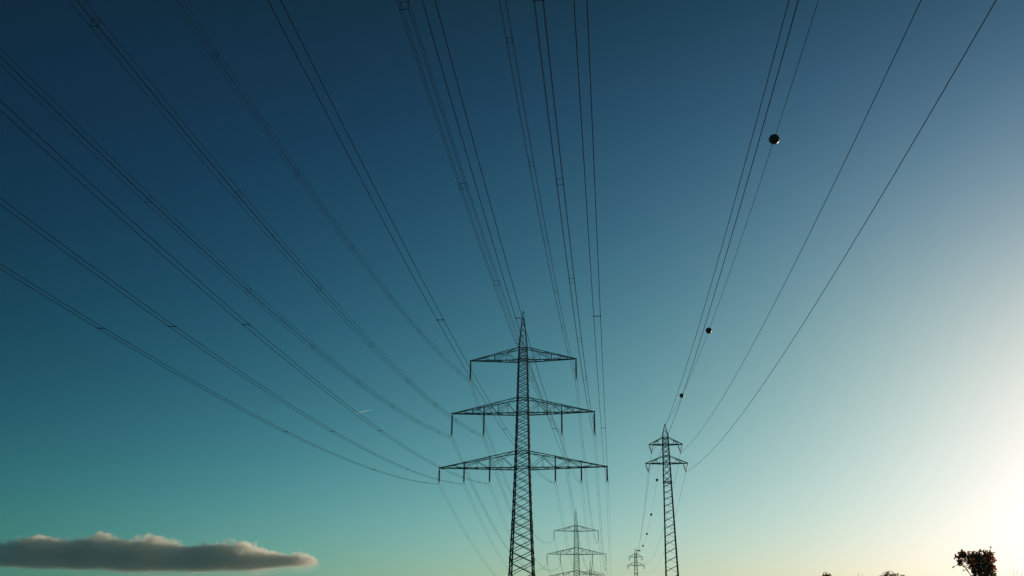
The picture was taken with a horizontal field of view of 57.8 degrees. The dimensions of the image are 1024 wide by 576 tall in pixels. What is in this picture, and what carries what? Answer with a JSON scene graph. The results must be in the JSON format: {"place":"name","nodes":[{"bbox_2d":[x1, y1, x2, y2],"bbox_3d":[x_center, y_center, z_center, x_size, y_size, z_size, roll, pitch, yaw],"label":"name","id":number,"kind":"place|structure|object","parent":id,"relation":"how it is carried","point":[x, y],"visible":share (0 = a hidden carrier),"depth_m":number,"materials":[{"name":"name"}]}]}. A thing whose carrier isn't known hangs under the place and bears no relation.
{"place":"outdoors","nodes":[
{"label":"outdoors","id":0,"kind":"place"},
{"bbox_2d":[0,0,1023,575],"label":"sky","id":1,"kind":"structure","parent":0,"point":[887,435],"materials":[{"name":"blue"}]},
{"bbox_3d":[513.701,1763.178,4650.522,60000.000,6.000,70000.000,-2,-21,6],"label":"ground","id":2,"kind":"structure","parent":0,"visible":0},
{"bbox_2d":[438,311,608,575],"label":"transmission pylon","id":3,"kind":"object","parent":2,"relation":"on","point":[527,413],"visible":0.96,"depth_m":172.64,"materials":[{"name":"metal"}]},
{"bbox_2d":[0,264,432,483],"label":"conductor bundle","id":4,"kind":"object","parent":3,"relation":"hanging from","point":[173,369],"visible":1,"depth_m":65.11,"materials":[{"name":"metal"}]},
{"bbox_2d":[0,48,451,436],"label":"conductor bundle","id":5,"kind":"object","parent":3,"relation":"hanging from","point":[181,224],"visible":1,"depth_m":62.30,"materials":[{"name":"metal"}]},
{"bbox_2d":[0,198,459,483],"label":"conductor bundle","id":6,"kind":"object","parent":3,"relation":"hanging from","point":[176,327],"visible":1,"depth_m":56.27,"materials":[{"name":"metal"}]},
{"bbox_2d":[0,100,487,483],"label":"conductor bundle","id":7,"kind":"object","parent":3,"relation":"hanging from","point":[188,271],"visible":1,"depth_m":47.47,"materials":[{"name":"metal"}]},
{"bbox_2d":[68,0,484,435],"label":"conductor bundle","id":8,"kind":"object","parent":3,"relation":"hanging from","point":[92,19],"visible":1,"depth_m":56.20,"materials":[{"name":"metal"}]},
{"bbox_2d":[172,0,467,379],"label":"conductor bundle","id":9,"kind":"object","parent":3,"relation":"hanging from","point":[294,163],"visible":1,"depth_m":76.68,"materials":[{"name":"metal"}]},
{"bbox_2d":[268,0,553,482],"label":"conductor bundle","id":10,"kind":"object","parent":3,"relation":"hanging from","point":[378,195],"visible":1,"depth_m":39.35,"materials":[{"name":"metal"}]},
{"bbox_2d":[438,485,493,572],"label":"conductor bundle","id":11,"kind":"object","parent":3,"relation":"hanging from","point":[464,532],"visible":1,"depth_m":203.96,"materials":[{"name":"metal"}]},
{"bbox_2d":[396,0,560,433],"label":"conductor bundle","id":12,"kind":"object","parent":3,"relation":"hanging from","point":[466,185],"visible":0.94,"depth_m":55.64,"materials":[{"name":"metal"}]},
{"bbox_2d":[422,0,581,482],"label":"conductor bundle","id":13,"kind":"object","parent":3,"relation":"hanging from","point":[487,194],"visible":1,"depth_m":38.91,"materials":[{"name":"metal"}]},
{"bbox_2d":[499,0,576,377],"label":"conductor bundle","id":14,"kind":"object","parent":3,"relation":"hanging from","point":[532,161],"visible":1,"depth_m":75.88,"materials":[{"name":"metal"}]},
{"bbox_2d":[533,0,595,435],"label":"conductor bundle","id":15,"kind":"object","parent":3,"relation":"hanging from","point":[562,179],"visible":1,"depth_m":55.67,"materials":[{"name":"metal"}]},
{"bbox_2d":[573,0,608,482],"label":"conductor bundle","id":16,"kind":"object","parent":3,"relation":"hanging from","point":[595,193],"visible":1,"depth_m":38.74,"materials":[{"name":"metal"}]},
{"bbox_2d":[547,509,606,575],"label":"transmission pylon","id":17,"kind":"object","parent":2,"relation":"on","point":[578,548],"visible":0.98,"depth_m":423.47,"materials":[{"name":"metal"}]},
{"bbox_2d":[451,440,544,570],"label":"conductor bundle","id":18,"kind":"object","parent":17,"relation":"hanging from","point":[480,502],"visible":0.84,"depth_m":210.85,"materials":[{"name":"metal"}]},
{"bbox_2d":[469,381,552,540],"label":"conductor bundle","id":19,"kind":"object","parent":17,"relation":"hanging from","point":[492,445],"visible":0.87,"depth_m":205.44,"materials":[{"name":"metal"}]},
{"bbox_2d":[483,440,558,569],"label":"conductor bundle","id":20,"kind":"object","parent":17,"relation":"hanging from","point":[507,499],"visible":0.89,"depth_m":208.48,"materials":[{"name":"metal"}]},
{"bbox_2d":[561,437,589,571],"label":"conductor bundle","id":21,"kind":"object","parent":17,"relation":"hanging from","point":[573,506],"visible":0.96,"depth_m":211.78,"materials":[{"name":"metal"}]},
{"bbox_2d":[575,381,594,538],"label":"conductor bundle","id":22,"kind":"object","parent":17,"relation":"hanging from","point":[584,453],"visible":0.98,"depth_m":211.01,"materials":[{"name":"metal"}]},
{"bbox_2d":[594,444,606,570],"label":"conductor bundle","id":23,"kind":"object","parent":17,"relation":"hanging from","point":[598,506],"visible":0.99,"depth_m":213.27,"materials":[{"name":"metal"}]},
{"bbox_2d":[576,560,604,575],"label":"transmission pylon","id":24,"kind":"object","parent":2,"relation":"on","point":[591,571],"visible":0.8,"depth_m":676.10,"materials":[{"name":"metal"}]},
{"bbox_2d":[627,548,644,575],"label":"transmission pylon","id":25,"kind":"object","parent":2,"relation":"on","point":[634,562],"visible":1,"depth_m":363.38,"materials":[{"name":"metal"}]},
{"bbox_2d":[645,424,687,575],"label":"transmission pylon","id":26,"kind":"object","parent":2,"relation":"on","point":[670,476],"visible":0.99,"depth_m":154.34,"materials":[{"name":"metal"}]},
{"bbox_2d":[653,0,788,450],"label":"power wire","id":27,"kind":"object","parent":26,"relation":"hanging from","point":[740,179],"visible":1,"depth_m":45.96,"materials":[{"name":"metal"}]},
{"bbox_2d":[648,0,798,471],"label":"power wire","id":28,"kind":"object","parent":26,"relation":"hanging from","point":[745,186],"visible":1,"depth_m":39.94,"materials":[{"name":"metal"}]},
{"bbox_2d":[665,0,818,423],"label":"earth wire","id":29,"kind":"object","parent":26,"relation":"attached to","point":[764,169],"visible":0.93,"depth_m":53.02,"materials":[{"name":"metal"}]},
{"bbox_2d":[705,327,711,333],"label":"marker ball","id":30,"kind":"object","parent":29,"relation":"attached to","point":[708,330],"visible":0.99,"depth_m":85.83,"materials":[{"name":"black plastic"}]},
{"bbox_2d":[768,134,779,144],"bbox_3d":[14.400,-8.167,50.969,0.601,0.575,0.601,-18,-27,40],"label":"marker ball","id":31,"kind":"object","parent":29,"relation":"attached to","point":[773,139],"visible":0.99,"depth_m":50.77,"materials":[{"name":"black plastic"}]},
{"bbox_2d":[683,0,920,450],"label":"power wire","id":32,"kind":"object","parent":26,"relation":"hanging from","point":[832,186],"visible":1,"depth_m":46.23,"materials":[{"name":"metal"}]},
{"bbox_2d":[686,0,996,471],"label":"power wire","id":33,"kind":"object","parent":26,"relation":"hanging from","point":[882,193],"visible":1,"depth_m":40.47,"materials":[{"name":"metal"}]},
{"bbox_2d":[879,571,904,575],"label":"autumn tree","id":34,"kind":"object","parent":2,"relation":"on","point":[887,573],"visible":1,"depth_m":51.45,"materials":[{"name":"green plant"}]},
{"bbox_2d":[952,546,996,575],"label":"autumn tree","id":35,"kind":"object","parent":2,"relation":"on","point":[981,564],"visible":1,"depth_m":39.55,"materials":[{"name":"brown plant"}]}
]}

